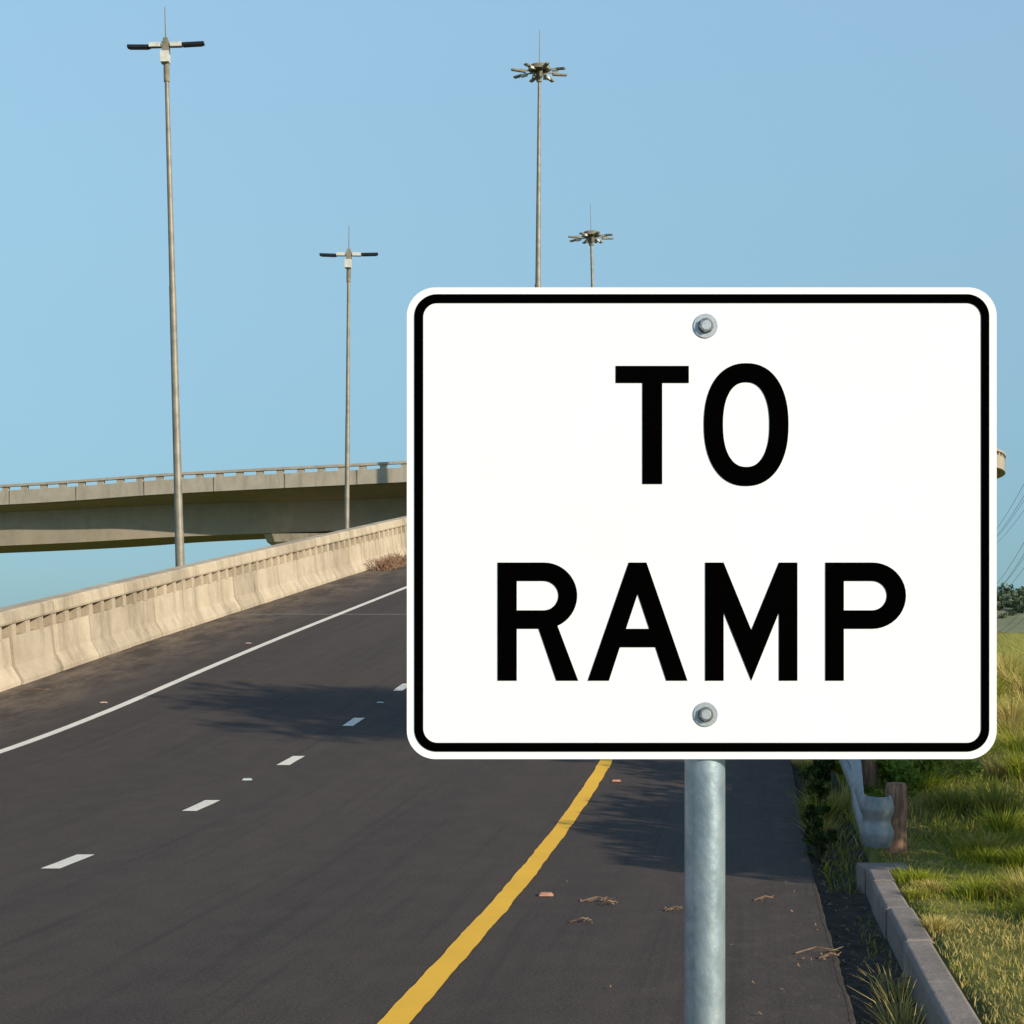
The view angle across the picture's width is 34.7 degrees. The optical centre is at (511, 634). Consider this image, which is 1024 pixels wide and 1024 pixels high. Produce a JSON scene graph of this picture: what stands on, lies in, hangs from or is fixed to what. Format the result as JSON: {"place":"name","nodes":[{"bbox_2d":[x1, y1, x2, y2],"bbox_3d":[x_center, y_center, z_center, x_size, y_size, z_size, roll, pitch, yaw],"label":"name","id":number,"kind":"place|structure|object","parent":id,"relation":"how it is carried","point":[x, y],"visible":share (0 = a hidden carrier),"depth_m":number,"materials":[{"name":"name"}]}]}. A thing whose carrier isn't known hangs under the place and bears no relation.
{"place":"outdoors","nodes":[
{"label":"outdoors","id":0,"kind":"place"},
{"bbox_2d":[0,565,854,1023],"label":"road","id":1,"kind":"structure","parent":0,"point":[346,855],"depth_m":11.49,"materials":[{"name":"grey asphalt"}]},
{"bbox_2d":[100,643,620,895],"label":"road studs","id":2,"kind":"object","parent":1,"relation":"on","point":[551,893],"visible":1,"depth_m":15.46,"materials":[{"name":"white plastic"}]},
{"bbox_2d":[362,551,406,570],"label":"dry bush","id":3,"kind":"object","parent":1,"relation":"on","point":[394,562],"visible":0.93,"depth_m":40.26,"materials":[{"name":"brown plant"}]},
{"bbox_2d":[3,570,916,1023],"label":"leaf litter","id":4,"kind":"object","parent":1,"relation":"on","point":[769,898],"visible":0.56,"depth_m":9.09,"materials":[{"name":"brown plant"}]},
{"bbox_2d":[407,287,996,1023],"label":"traffic sign","id":5,"kind":"object","parent":1,"relation":"on","point":[703,531],"visible":1,"depth_m":2.12,"materials":[{"name":"metal"}]},
{"bbox_2d":[791,759,923,1023],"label":"drainage channel","id":6,"kind":"object","parent":1,"relation":"on","point":[834,920],"visible":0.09,"depth_m":9.20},
{"bbox_2d":[801,804,830,834],"bbox_3d":[2.336,1.449,12.680,0.203,0.293,0.285,0,0,36],"label":"weed plant","id":7,"kind":"object","parent":6,"relation":"on","point":[813,811],"visible":0.87,"depth_m":12.68,"materials":[{"name":"green plant"}]},
{"bbox_2d":[795,759,838,784],"bbox_3d":[2.857,1.261,15.319,0.415,0.410,0.256,0,0,0],"label":"weed plant","id":8,"kind":"object","parent":6,"relation":"on","point":[825,766],"visible":0.86,"depth_m":15.29,"materials":[{"name":"green plant"}]},
{"bbox_2d":[805,778,831,806],"bbox_3d":[2.608,1.375,13.888,0.245,0.336,0.229,0,0,0],"label":"weed plant","id":9,"kind":"object","parent":6,"relation":"on","point":[816,787],"visible":0.77,"depth_m":13.85,"materials":[{"name":"green plant"}]},
{"bbox_2d":[801,828,838,862],"bbox_3d":[2.188,1.503,11.712,0.251,0.251,0.207,0,0,-33],"label":"weed plant","id":10,"kind":"object","parent":6,"relation":"on","point":[820,839],"visible":1,"depth_m":11.70,"materials":[{"name":"green plant"}]},
{"bbox_2d":[0,0,1023,607],"label":"sky","id":11,"kind":"structure","parent":0,"point":[717,143],"materials":[{"name":"blue"}]},
{"bbox_2d":[783,632,1023,1023],"bbox_3d":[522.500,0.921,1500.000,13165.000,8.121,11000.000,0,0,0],"label":"ground","id":12,"kind":"structure","parent":0,"point":[1008,639],"depth_m":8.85,"materials":[{"name":"green plant"}]},
{"bbox_2d":[127,7,204,566],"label":"mast light","id":13,"kind":"object","parent":12,"relation":"on","point":[166,45],"visible":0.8,"depth_m":50.91,"materials":[{"name":"metal"}]},
{"bbox_2d":[0,516,406,691],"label":"concrete barrier","id":14,"kind":"object","parent":12,"relation":"on","point":[40,638],"visible":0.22,"depth_m":28.12,"materials":[{"name":"beige concrete"}]},
{"bbox_2d":[319,243,377,528],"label":"mast light","id":15,"kind":"object","parent":12,"relation":"on","point":[349,254],"visible":0.62,"depth_m":66.93,"materials":[{"name":"metal"}]},
{"bbox_2d":[0,449,1005,552],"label":"highway bridge","id":16,"kind":"structure","parent":12,"relation":"on","point":[279,506],"depth_m":96.43,"materials":[{"name":"concrete"}]},
{"bbox_2d":[511,30,566,286],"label":"mast light","id":17,"kind":"object","parent":12,"relation":"on","point":[539,69],"visible":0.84,"depth_m":84.91,"materials":[{"name":"metal"}]},
{"bbox_2d":[568,205,613,286],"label":"mast light","id":18,"kind":"object","parent":12,"relation":"on","point":[590,238],"visible":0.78,"depth_m":103.92,"materials":[{"name":"metal"}]},
{"bbox_2d":[839,759,906,853],"bbox_3d":[5.474,-0.509,28.336,0.663,4.772,35.997,0,0,10],"label":"guardrail","id":19,"kind":"object","parent":12,"relation":"on","point":[881,822],"visible":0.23,"depth_m":11.08,"materials":[{"name":"silver metal"}]},
{"bbox_2d":[863,759,925,803],"bbox_3d":[3.022,1.126,13.131,0.575,0.592,0.919,0,0,15],"label":"shrub","id":20,"kind":"object","parent":12,"relation":"on","point":[905,771],"visible":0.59,"depth_m":12.88,"materials":[{"name":"green plant"}]},
{"bbox_2d":[857,863,980,1023],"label":"kerb","id":21,"kind":"structure","parent":12,"relation":"on","point":[937,990],"depth_m":7.86,"materials":[{"name":"concrete"}]},
{"bbox_2d":[904,759,983,779],"bbox_3d":[3.756,1.087,14.662,0.945,0.546,0.601,0,0,-17],"label":"shrub","id":22,"kind":"object","parent":12,"relation":"on","point":[922,764],"visible":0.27,"depth_m":14.57,"materials":[{"name":"green plant"}]},
{"bbox_2d":[997,486,1023,631],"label":"power line","id":23,"kind":"object","parent":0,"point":[1017,553],"visible":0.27,"depth_m":156.32,"materials":[{"name":"black metal"}]},
{"bbox_2d":[997,594,1023,632],"bbox_3d":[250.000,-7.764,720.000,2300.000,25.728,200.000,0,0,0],"label":"hill","id":24,"kind":"structure","parent":0,"point":[1014,620],"depth_m":662.31,"materials":[{"name":"green plant"}]},
{"bbox_2d":[997,582,1023,618],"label":"distant trees","id":25,"kind":"object","parent":24,"relation":"on","point":[1016,596],"visible":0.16,"depth_m":691.82,"materials":[{"name":"green plant"}]}
]}

